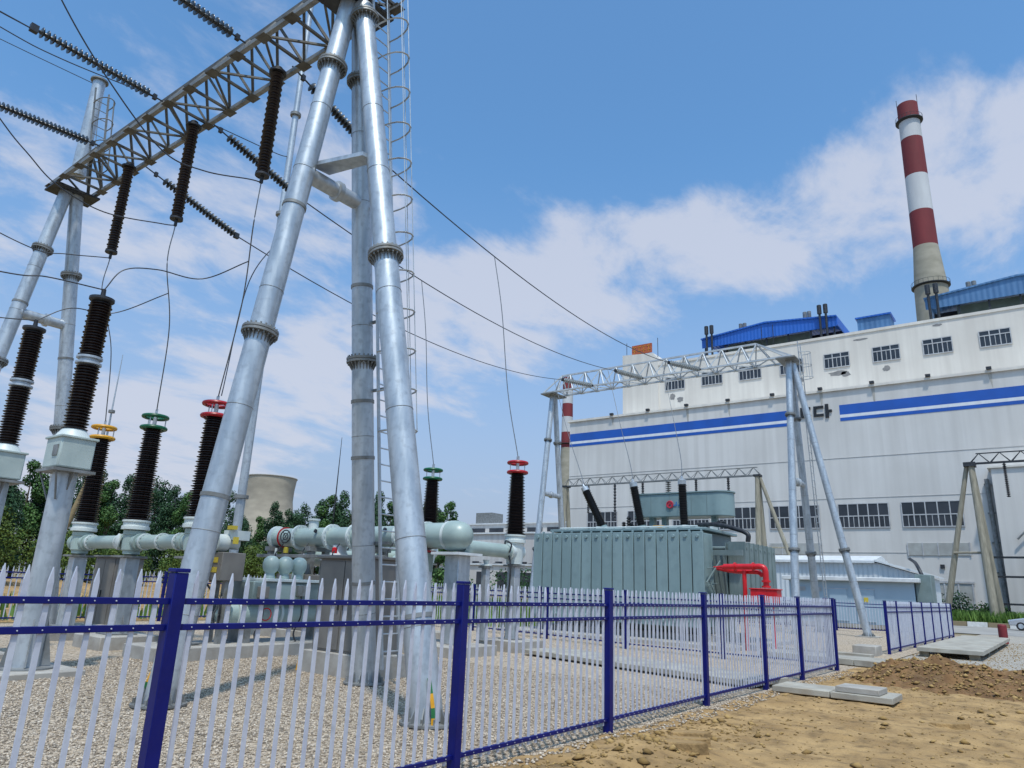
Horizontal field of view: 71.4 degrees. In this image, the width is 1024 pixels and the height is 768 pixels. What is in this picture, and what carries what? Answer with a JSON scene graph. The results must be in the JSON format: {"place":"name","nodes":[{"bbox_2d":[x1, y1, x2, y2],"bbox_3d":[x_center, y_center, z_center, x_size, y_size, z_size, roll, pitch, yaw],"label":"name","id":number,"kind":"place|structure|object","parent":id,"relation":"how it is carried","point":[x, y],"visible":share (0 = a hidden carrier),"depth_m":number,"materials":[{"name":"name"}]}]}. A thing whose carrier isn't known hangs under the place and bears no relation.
{"place":"outdoors","nodes":[
{"label":"outdoors","id":0,"kind":"place"},
{"bbox_2d":[0,579,491,621],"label":"earth bank","id":1,"kind":"structure","parent":0,"point":[12,586],"depth_m":36.26,"materials":[{"name":"soil"}]},
{"bbox_2d":[0,506,36,575],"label":"tree","id":2,"kind":"object","parent":1,"relation":"on","point":[8,539],"visible":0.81,"depth_m":39.84,"materials":[{"name":"green plant"}]},
{"bbox_2d":[59,531,108,582],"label":"tree","id":3,"kind":"object","parent":1,"relation":"on","point":[64,560],"visible":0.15,"depth_m":44.62,"materials":[{"name":"green plant"}]},
{"bbox_2d":[88,479,120,565],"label":"tree","id":4,"kind":"object","parent":1,"relation":"on","point":[108,519],"visible":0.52,"depth_m":56.57,"materials":[{"name":"green plant"}]},
{"bbox_2d":[154,549,183,585],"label":"tree","id":5,"kind":"object","parent":1,"relation":"on","point":[175,564],"visible":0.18,"depth_m":48.73,"materials":[{"name":"green plant"}]},
{"bbox_2d":[242,542,266,577],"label":"tree","id":6,"kind":"object","parent":1,"relation":"on","point":[253,564],"visible":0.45,"depth_m":52.54,"materials":[{"name":"green plant"}]},
{"bbox_2d":[0,589,526,619],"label":"weeds","id":7,"kind":"object","parent":1,"relation":"on","point":[2,606],"depth_m":28.36,"materials":[{"name":"green plant"}]},
{"bbox_2d":[205,589,553,626],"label":"weeds","id":8,"kind":"object","parent":1,"relation":"on","point":[497,613],"visible":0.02,"depth_m":35.20,"materials":[{"name":"green plant"}]},
{"bbox_2d":[0,621,956,767],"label":"gravel yard","id":9,"kind":"structure","parent":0,"point":[846,639],"depth_m":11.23,"materials":[{"name":"gravel"}]},
{"bbox_2d":[0,662,85,680],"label":"concrete plinth","id":10,"kind":"structure","parent":9,"relation":"on","point":[66,671],"depth_m":11.98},
{"bbox_2d":[0,289,114,670],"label":"instrument transformer","id":11,"kind":"object","parent":10,"relation":"on","point":[69,453],"visible":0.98,"depth_m":13.08,"materials":[{"name":"metal"}]},
{"bbox_2d":[49,624,101,640],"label":"concrete plinth","id":12,"kind":"structure","parent":9,"relation":"on","point":[56,636],"depth_m":18.38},
{"bbox_2d":[49,554,94,625],"bbox_3d":[-11.927,5.588,19.294,0.680,1.860,0.680,-9,-20,36],"label":"pipe pedestal","id":13,"kind":"object","parent":12,"relation":"on","point":[79,561],"visible":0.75,"depth_m":19.25,"materials":[{"name":"metal"}]},
{"bbox_2d":[72,632,158,650],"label":"concrete plinth","id":14,"kind":"structure","parent":9,"relation":"on","point":[96,642],"depth_m":16.72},
{"bbox_2d":[95,555,147,634],"bbox_3d":[-9.602,5.202,17.603,0.680,1.860,0.680,-9,-20,36],"label":"pipe pedestal","id":15,"kind":"object","parent":14,"relation":"on","point":[128,565],"visible":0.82,"depth_m":17.54,"materials":[{"name":"metal"}]},
{"bbox_2d":[67,528,190,555],"bbox_3d":[-9.572,4.001,17.919,6.640,0.605,0.581,-9,-20,36],"label":"gas pipe","id":16,"kind":"object","parent":15,"relation":"on","point":[131,542],"visible":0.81,"depth_m":17.75,"materials":[{"name":"metal"}]},
{"bbox_2d":[70,421,117,532],"bbox_3d":[-11.805,2.579,20.148,0.680,3.160,0.680,-9,-20,36],"label":"bushing","id":17,"kind":"object","parent":16,"relation":"on","point":[86,516],"visible":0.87,"depth_m":19.91,"materials":[{"name":"ceramic"}]},
{"bbox_2d":[121,409,169,530],"bbox_3d":[-9.480,2.194,18.458,0.680,3.160,0.680,-9,-20,36],"label":"bushing","id":18,"kind":"object","parent":16,"relation":"on","point":[137,519],"visible":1,"depth_m":18.25,"materials":[{"name":"ceramic"}]},
{"bbox_2d":[182,396,226,527],"bbox_3d":[-7.155,1.808,16.767,0.680,3.160,0.680,-9,-20,36],"label":"bushing","id":19,"kind":"object","parent":16,"relation":"on","point":[211,427],"visible":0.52,"depth_m":16.66,"materials":[{"name":"ceramic"}]},
{"bbox_2d":[84,555,147,624],"bbox_3d":[-11.783,6.177,21.073,1.420,2.110,0.940,-9,-20,36],"label":"control cabinet","id":20,"kind":"object","parent":9,"relation":"on","point":[108,565],"visible":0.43,"depth_m":20.67,"materials":[{"name":"metal"}]},
{"bbox_2d":[122,637,312,661],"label":"concrete plinth","id":21,"kind":"structure","parent":9,"relation":"on","point":[138,649],"depth_m":15.99,"materials":[{"name":"concrete"}]},
{"bbox_2d":[202,525,318,643],"bbox_3d":[-6.037,4.958,17.588,1.099,2.640,4.086,-9,-20,36],"label":"switchgear bay","id":22,"kind":"object","parent":21,"relation":"on","point":[225,565],"visible":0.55,"depth_m":16.98,"materials":[{"name":"paint"}]},
{"bbox_2d":[0,0,448,728],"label":"steel gantry","id":23,"kind":"object","parent":9,"relation":"on","point":[368,198],"visible":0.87,"depth_m":13.30,"materials":[{"name":"metal"}]},
{"bbox_2d":[0,102,99,146],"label":"strain insulator","id":24,"kind":"object","parent":23,"relation":"attached to","point":[54,127],"visible":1,"depth_m":19.46,"materials":[{"name":"ceramic"}]},
{"bbox_2d":[28,22,162,101],"bbox_3d":[-10.004,-7.730,17.340,0.270,0.310,3.134,-9,-19,34],"label":"strain insulator","id":25,"kind":"object","parent":23,"relation":"attached to","point":[35,30],"visible":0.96,"depth_m":17.08,"materials":[{"name":"ceramic"}]},
{"bbox_2d":[105,161,136,258],"bbox_3d":[-11.434,-5.092,20.778,0.400,3.140,0.400,-9,-20,36],"label":"suspension insulator","id":26,"kind":"object","parent":23,"relation":"hanging from","point":[129,169],"visible":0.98,"depth_m":20.71,"materials":[{"name":"brown ceramic"}]},
{"bbox_2d":[170,120,201,225],"bbox_3d":[-8.588,-5.564,18.709,0.400,3.140,0.400,-9,-20,36],"label":"suspension insulator","id":27,"kind":"object","parent":23,"relation":"hanging from","point":[194,127],"visible":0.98,"depth_m":18.63,"materials":[{"name":"brown ceramic"}]},
{"bbox_2d":[146,166,239,238],"bbox_3d":[-10.163,-5.744,22.723,0.270,0.888,3.498,-8,-19,32],"label":"strain insulator","id":28,"kind":"object","parent":23,"relation":"attached to","point":[215,220],"visible":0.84,"depth_m":22.94,"materials":[{"name":"ceramic"}]},
{"bbox_2d":[173,0,245,43],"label":"strain insulator","id":29,"kind":"object","parent":23,"relation":"attached to","point":[226,29],"visible":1,"depth_m":15.66,"materials":[{"name":"ceramic"}]},
{"bbox_2d":[214,124,287,191],"bbox_3d":[-7.380,-6.411,20.567,0.270,0.866,3.189,-9,-19,34],"label":"strain insulator","id":30,"kind":"object","parent":23,"relation":"attached to","point":[272,173],"visible":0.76,"depth_m":20.32,"materials":[{"name":"ceramic"}]},
{"bbox_2d":[255,65,286,183],"bbox_3d":[-5.623,-6.056,16.552,0.400,3.140,0.400,-9,-20,36],"label":"suspension insulator","id":31,"kind":"object","parent":23,"relation":"hanging from","point":[278,73],"visible":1,"depth_m":16.47,"materials":[{"name":"brown ceramic"}]},
{"bbox_2d":[61,0,259,182],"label":"jumper wire","id":32,"kind":"object","parent":31,"relation":"hanging from","point":[132,113],"visible":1,"depth_m":13.89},
{"bbox_2d":[292,66,351,136],"bbox_3d":[-4.532,-6.957,18.389,0.270,0.883,2.992,-8,-19,33],"label":"strain insulator","id":33,"kind":"object","parent":23,"relation":"attached to","point":[336,113],"visible":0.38,"depth_m":18.36,"materials":[{"name":"ceramic"}]},
{"bbox_2d":[226,6,313,636],"bbox_3d":[-7.582,-4.632,23.053,0.395,24.500,0.405,-9,-20,36],"label":"lightning mast","id":34,"kind":"object","parent":9,"relation":"on","point":[240,496],"visible":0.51,"depth_m":21.45,"materials":[{"name":"metal"}]},
{"bbox_2d":[301,649,405,679],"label":"concrete plinth","id":35,"kind":"structure","parent":9,"relation":"on","point":[320,662],"depth_m":13.77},
{"bbox_2d":[312,555,400,654],"bbox_3d":[-3.120,4.453,14.440,1.700,1.840,0.990,-9,-20,36],"label":"control cabinet","id":36,"kind":"object","parent":35,"relation":"on","point":[337,568],"visible":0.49,"depth_m":14.15,"materials":[{"name":"metal"}]},
{"bbox_2d":[227,628,496,658],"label":"concrete plinth","id":37,"kind":"structure","parent":9,"relation":"on","point":[280,632],"depth_m":18.93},
{"bbox_2d":[256,518,482,644],"bbox_3d":[-4.556,5.793,21.637,8.770,3.400,2.040,-9,-20,36],"label":"gas switchgear","id":38,"kind":"object","parent":37,"relation":"on","point":[313,539],"visible":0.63,"depth_m":21.34,"materials":[{"name":"paint"}]},
{"bbox_2d":[0,563,839,767],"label":"picket fence","id":39,"kind":"object","parent":9,"relation":"on","point":[171,626],"visible":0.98,"depth_m":6.77,"materials":[{"name":"metal"}]},
{"bbox_2d":[473,566,492,641],"bbox_3d":[-0.786,6.200,20.150,0.360,2.020,0.360,-9,-20,36],"label":"pipe pedestal","id":40,"kind":"object","parent":9,"relation":"on","point":[485,576],"visible":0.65,"depth_m":20.14,"materials":[{"name":"metal"}]},
{"bbox_2d":[479,637,542,652],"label":"concrete plinth","id":41,"kind":"structure","parent":9,"relation":"on","point":[505,644],"depth_m":20.31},
{"bbox_2d":[498,564,524,639],"bbox_3d":[0.022,6.479,21.197,0.560,2.120,0.560,-9,-20,36],"label":"pipe pedestal","id":42,"kind":"object","parent":41,"relation":"on","point":[515,578],"visible":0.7,"depth_m":21.15,"materials":[{"name":"metal"}]},
{"bbox_2d":[457,540,525,607],"bbox_3d":[-0.574,5.460,20.610,0.560,1.917,2.900,-9,-20,36],"label":"gas pipe","id":43,"kind":"object","parent":42,"relation":"on","point":[512,553],"visible":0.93,"depth_m":20.84,"materials":[{"name":"metal"}]},
{"bbox_2d":[504,456,528,543],"bbox_3d":[0.140,3.566,22.024,0.680,2.680,0.680,-9,-20,36],"label":"bushing","id":44,"kind":"object","parent":43,"relation":"on","point":[514,533],"visible":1,"depth_m":21.82,"materials":[{"name":"ceramic"}]},
{"bbox_2d":[431,583,832,669],"bbox_3d":[0.431,8.608,26.823,0.623,1.930,22.694,17,-21,-42],"label":"picket fence","id":45,"kind":"object","parent":9,"relation":"on","point":[548,610],"visible":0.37,"depth_m":23.17,"materials":[{"name":"metal"}]},
{"bbox_2d":[498,626,795,651],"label":"concrete plinth","id":46,"kind":"structure","parent":9,"relation":"on","point":[643,640],"depth_m":26.22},
{"bbox_2d":[533,476,778,641],"bbox_3d":[5.929,7.164,29.807,8.750,6.564,5.160,-9,-20,36],"label":"power transformer","id":47,"kind":"object","parent":46,"relation":"on","point":[684,556],"visible":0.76,"depth_m":28.19,"materials":[{"name":"grey paint"}]},
{"bbox_2d":[521,648,788,685],"bbox_3d":[3.074,6.819,17.375,1.500,0.118,7.090,15,-20,-37],"label":"trench cover","id":48,"kind":"object","parent":9,"relation":"on","point":[781,680],"visible":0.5,"depth_m":16.64,"materials":[{"name":"concrete"}]},
{"bbox_2d":[529,341,882,637],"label":"steel gantry","id":49,"kind":"object","parent":9,"relation":"on","point":[790,363],"visible":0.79,"depth_m":41.59,"materials":[{"name":"metal"}]},
{"bbox_2d":[667,360,700,371],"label":"strain insulator","id":50,"kind":"object","parent":49,"relation":"attached to","point":[684,365],"visible":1,"depth_m":44.30,"materials":[{"name":"ceramic"}]},
{"bbox_2d":[392,170,668,362],"bbox_3d":[2.943,-3.751,31.623,0.038,2.566,28.211,-6,-18,28],"label":"conductor wire","id":51,"kind":"object","parent":50,"relation":"attached to","point":[508,267],"visible":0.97,"depth_m":25.52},
{"bbox_2d":[714,562,782,650],"bbox_3d":[8.142,7.675,24.625,2.382,2.925,0.638,-12,-21,40],"label":"fire pipe","id":52,"kind":"object","parent":9,"relation":"on","point":[744,570],"visible":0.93,"depth_m":24.53,"materials":[{"name":"metal"}]},
{"bbox_2d":[760,649,885,667],"bbox_3d":[9.432,8.224,21.390,1.400,0.165,3.770,15,-20,-39],"label":"trench cover","id":53,"kind":"object","parent":9,"relation":"on","point":[856,661],"visible":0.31,"depth_m":20.38,"materials":[{"name":"concrete"}]},
{"bbox_2d":[737,597,952,637],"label":"picket fence","id":54,"kind":"object","parent":9,"relation":"on","point":[854,606],"visible":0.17,"depth_m":42.78,"materials":[{"name":"metal"}]},
{"bbox_2d":[882,600,954,654],"bbox_3d":[18.963,10.995,32.575,0.112,1.930,18.712,-9,-20,36],"label":"picket fence","id":55,"kind":"object","parent":9,"relation":"on","point":[937,625],"visible":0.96,"depth_m":30.28,"materials":[{"name":"metal"}]},
{"bbox_2d":[0,567,980,667],"bbox_3d":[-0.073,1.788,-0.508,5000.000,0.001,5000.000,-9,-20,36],"label":"ground","id":56,"kind":"structure","parent":0,"point":[155,579],"depth_m":48.19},
{"bbox_2d":[0,486,22,543],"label":"tree","id":57,"kind":"object","parent":56,"relation":"on","point":[10,504],"visible":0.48,"depth_m":59.16,"materials":[{"name":"green plant"}]},
{"bbox_2d":[0,485,24,569],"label":"tree","id":58,"kind":"object","parent":56,"relation":"on","point":[16,492],"visible":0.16,"depth_m":60.73,"materials":[{"name":"green plant"}]},
{"bbox_2d":[0,459,49,578],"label":"tree","id":59,"kind":"object","parent":56,"relation":"on","point":[30,511],"visible":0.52,"depth_m":65.19,"materials":[{"name":"green plant"}]},
{"bbox_2d":[65,470,118,561],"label":"tree","id":60,"kind":"object","parent":56,"relation":"on","point":[109,500],"visible":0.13,"depth_m":57.08,"materials":[{"name":"green plant"}]},
{"bbox_2d":[107,474,135,549],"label":"tree","id":61,"kind":"object","parent":56,"relation":"on","point":[116,526],"visible":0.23,"depth_m":74.33,"materials":[{"name":"green plant"}]},
{"bbox_2d":[0,566,260,620],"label":"picket fence","id":62,"kind":"object","parent":56,"relation":"on","point":[164,582],"visible":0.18,"depth_m":25.41,"materials":[{"name":"metal"}]},
{"bbox_2d":[122,488,160,578],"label":"tree","id":63,"kind":"object","parent":56,"relation":"on","point":[154,527],"visible":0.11,"depth_m":70.33,"materials":[{"name":"green plant"}]},
{"bbox_2d":[143,476,179,579],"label":"tree","id":64,"kind":"object","parent":56,"relation":"on","point":[161,500],"visible":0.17,"depth_m":75.35,"materials":[{"name":"green plant"}]},
{"bbox_2d":[146,485,182,575],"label":"tree","id":65,"kind":"object","parent":56,"relation":"on","point":[166,524],"visible":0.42,"depth_m":69.11,"materials":[{"name":"green plant"}]},
{"bbox_2d":[158,491,192,570],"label":"tree","id":66,"kind":"object","parent":56,"relation":"on","point":[179,514],"visible":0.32,"depth_m":67.27,"materials":[{"name":"green plant"}]},
{"bbox_2d":[243,474,297,574],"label":"cooling tower","id":67,"kind":"structure","parent":56,"relation":"on","point":[264,491],"depth_m":457.08,"materials":[{"name":"concrete"}]},
{"bbox_2d":[256,501,284,558],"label":"tree","id":68,"kind":"object","parent":56,"relation":"on","point":[278,517],"visible":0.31,"depth_m":77.85,"materials":[{"name":"green plant"}]},
{"bbox_2d":[316,490,351,571],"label":"tree","id":69,"kind":"object","parent":56,"relation":"on","point":[342,519],"visible":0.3,"depth_m":64.47,"materials":[{"name":"green plant"}]},
{"bbox_2d":[435,501,458,580],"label":"tree","id":70,"kind":"object","parent":56,"relation":"on","point":[450,505],"visible":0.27,"depth_m":72.44,"materials":[{"name":"green plant"}]},
{"bbox_2d":[431,563,531,595],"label":"annex","id":71,"kind":"object","parent":56,"relation":"on","point":[475,573],"visible":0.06,"depth_m":131.24,"materials":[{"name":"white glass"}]},
{"bbox_2d":[468,513,565,563],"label":"long hall","id":72,"kind":"structure","parent":56,"relation":"on","point":[489,527],"depth_m":149.84,"materials":[{"name":"white concrete"}]},
{"bbox_2d":[561,377,572,520],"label":"striped chimney","id":73,"kind":"object","parent":56,"relation":"on","point":[567,407],"visible":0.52,"depth_m":359.66,"materials":[{"name":"concrete"}]},
{"bbox_2d":[562,467,789,554],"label":"concrete gantry","id":74,"kind":"object","parent":56,"relation":"on","point":[761,539],"visible":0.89,"depth_m":66.50,"materials":[{"name":"metal"}]},
{"bbox_2d":[895,95,950,320],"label":"striped chimney","id":75,"kind":"object","parent":56,"relation":"on","point":[928,267],"visible":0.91,"depth_m":202.61,"materials":[{"name":"concrete"}]},
{"bbox_2d":[845,655,1023,701],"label":"soil heap","id":76,"kind":"object","parent":56,"relation":"on","point":[949,678],"visible":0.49,"depth_m":15.43,"materials":[{"name":"soil"}]},
{"bbox_2d":[0,0,1023,574],"label":"sky","id":77,"kind":"structure","parent":0,"point":[667,171],"materials":[{"name":"blue"}]},
{"bbox_2d":[483,667,1023,767],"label":"dirt ground","id":78,"kind":"structure","parent":0,"point":[836,735],"depth_m":9.59,"materials":[{"name":"soil"}]},
{"bbox_2d":[479,670,854,767],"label":"stones","id":79,"kind":"object","parent":78,"relation":"on","point":[587,740],"visible":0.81,"depth_m":9.80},
{"bbox_2d":[660,739,708,754],"bbox_3d":[1.879,4.048,7.994,0.713,0.137,0.284,-9,-20,36],"label":"clay lump","id":80,"kind":"object","parent":78,"relation":"on","point":[694,746],"visible":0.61,"depth_m":7.80,"materials":[{"name":"soil"}]},
{"bbox_2d":[515,654,1023,767],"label":"dirt clods","id":81,"kind":"object","parent":78,"relation":"on","point":[625,738],"visible":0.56,"depth_m":9.79,"materials":[{"name":"soil"}]},
{"bbox_2d":[772,681,902,704],"bbox_3d":[6.111,5.814,13.425,2.084,0.109,0.950,-9,-20,36],"label":"trench cover","id":82,"kind":"object","parent":78,"relation":"on","point":[888,698],"visible":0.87,"depth_m":13.15,"materials":[{"name":"concrete"}]},
{"bbox_2d":[835,683,887,695],"bbox_3d":[6.446,5.636,13.136,0.759,0.100,0.679,-9,-20,36],"label":"cover slab","id":83,"kind":"object","parent":82,"relation":"on","point":[862,689],"depth_m":12.96,"materials":[{"name":"concrete"}]},
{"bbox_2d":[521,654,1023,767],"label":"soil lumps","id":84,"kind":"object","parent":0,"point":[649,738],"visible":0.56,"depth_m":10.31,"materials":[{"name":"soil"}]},
{"bbox_2d":[521,601,1023,636],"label":"road","id":85,"kind":"structure","parent":0,"point":[983,630],"depth_m":52.66,"materials":[{"name":"concrete"}]},
{"bbox_2d":[758,555,943,619],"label":"corrugated shed","id":86,"kind":"structure","parent":85,"relation":"on","point":[873,566],"depth_m":56.47,"materials":[{"name":"metal"}]},
{"bbox_2d":[782,575,920,629],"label":"cabin","id":87,"kind":"object","parent":85,"relation":"on","point":[878,589],"visible":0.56,"depth_m":48.48,"materials":[{"name":"metal"}]},
{"bbox_2d":[829,589,848,620],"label":"door","id":88,"kind":"structure","parent":87,"relation":"in","point":[838,594],"depth_m":49.25,"materials":[{"name":"metal"}]},
{"bbox_2d":[914,574,936,617],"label":"equipment box","id":89,"kind":"object","parent":87,"relation":"attached to","point":[925,590],"visible":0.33,"depth_m":46.80,"materials":[{"name":"grey paint"}]},
{"bbox_2d":[870,634,1023,670],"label":"gravel path","id":90,"kind":"structure","parent":0,"point":[1014,640],"depth_m":25.86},
{"bbox_2d":[917,635,1009,660],"bbox_3d":[19.393,11.067,30.062,1.984,0.352,14.500,-9,-20,36],"label":"trench cover","id":91,"kind":"object","parent":90,"relation":"on","point":[974,648],"visible":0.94,"depth_m":26.72,"materials":[{"name":"concrete"}]},
{"bbox_2d":[952,609,1023,623],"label":"grass","id":92,"kind":"structure","parent":0,"point":[977,616],"depth_m":63.26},
{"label":"grass verge","id":93,"kind":"structure","parent":0,"visible":0},
{"bbox_2d":[568,273,1023,613],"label":"power station building","id":94,"kind":"structure","parent":93,"relation":"on","point":[909,419],"depth_m":86.36,"materials":[{"name":"white concrete"}]},
{"bbox_2d":[719,507,755,529],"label":"window","id":95,"kind":"structure","parent":94,"relation":"in","point":[744,518],"depth_m":89.55,"materials":[{"name":"grey glass"}]},
{"bbox_2d":[769,505,820,528],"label":"window","id":96,"kind":"structure","parent":94,"relation":"in","point":[782,512],"depth_m":86.16,"materials":[{"name":"grey glass"}]},
{"bbox_2d":[823,351,849,368],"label":"window","id":97,"kind":"structure","parent":94,"relation":"in","point":[840,359],"depth_m":94.17,"materials":[{"name":"grey glass"}]},
{"bbox_2d":[837,502,890,527],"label":"window","id":98,"kind":"structure","parent":94,"relation":"in","point":[857,515],"depth_m":81.34,"materials":[{"name":"grey glass"}]},
{"bbox_2d":[872,344,900,362],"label":"window","id":99,"kind":"structure","parent":94,"relation":"in","point":[887,352],"depth_m":90.72,"materials":[{"name":"grey glass"}]},
{"bbox_2d":[900,500,964,526],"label":"window","id":100,"kind":"structure","parent":94,"relation":"in","point":[918,513],"depth_m":77.52,"materials":[{"name":"grey glass"}]},
{"bbox_2d":[922,336,953,355],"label":"window","id":101,"kind":"structure","parent":94,"relation":"in","point":[939,345],"depth_m":87.39,"materials":[{"name":"grey glass"}]},
{"bbox_2d":[940,581,976,610],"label":"roller door","id":102,"kind":"structure","parent":94,"relation":"in","point":[968,588],"depth_m":74.10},
{"bbox_2d":[978,327,1012,347],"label":"window","id":103,"kind":"structure","parent":94,"relation":"in","point":[1002,336],"depth_m":83.96,"materials":[{"name":"grey glass"}]},
{"bbox_2d":[945,450,1023,614],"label":"concrete gantry","id":104,"kind":"object","parent":93,"relation":"on","point":[995,599],"visible":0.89,"depth_m":67.09,"materials":[{"name":"concrete"}]},
{"bbox_3d":[-2.864,6.957,23.295,0.560,2.120,0.560,-9,-20,36],"label":"pipe pedestal","id":105,"kind":"object","parent":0,"visible":0},
{"bbox_2d":[375,547,437,562],"bbox_3d":[-3.459,5.939,22.709,0.560,1.917,2.900,-9,-20,36],"label":"gas pipe","id":106,"kind":"object","parent":105,"relation":"on","point":[435,556],"visible":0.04,"depth_m":23.52,"materials":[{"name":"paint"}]},
{"bbox_2d":[423,464,442,522],"bbox_3d":[-2.746,4.045,24.122,0.680,2.680,0.680,-9,-20,36],"label":"bushing","id":107,"kind":"object","parent":106,"relation":"on","point":[431,502],"visible":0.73,"depth_m":24.04,"materials":[{"name":"ceramic"}]},
{"bbox_3d":[-11.118,5.470,14.258,1.500,0.200,1.400,-9,-20,36],"label":"concrete plinth","id":108,"kind":"object","parent":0,"visible":0},
{"bbox_2d":[0,319,45,523],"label":"instrument transformer","id":109,"kind":"object","parent":108,"relation":"on","point":[12,458],"visible":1,"depth_m":15.55,"materials":[{"name":"ceramic"}]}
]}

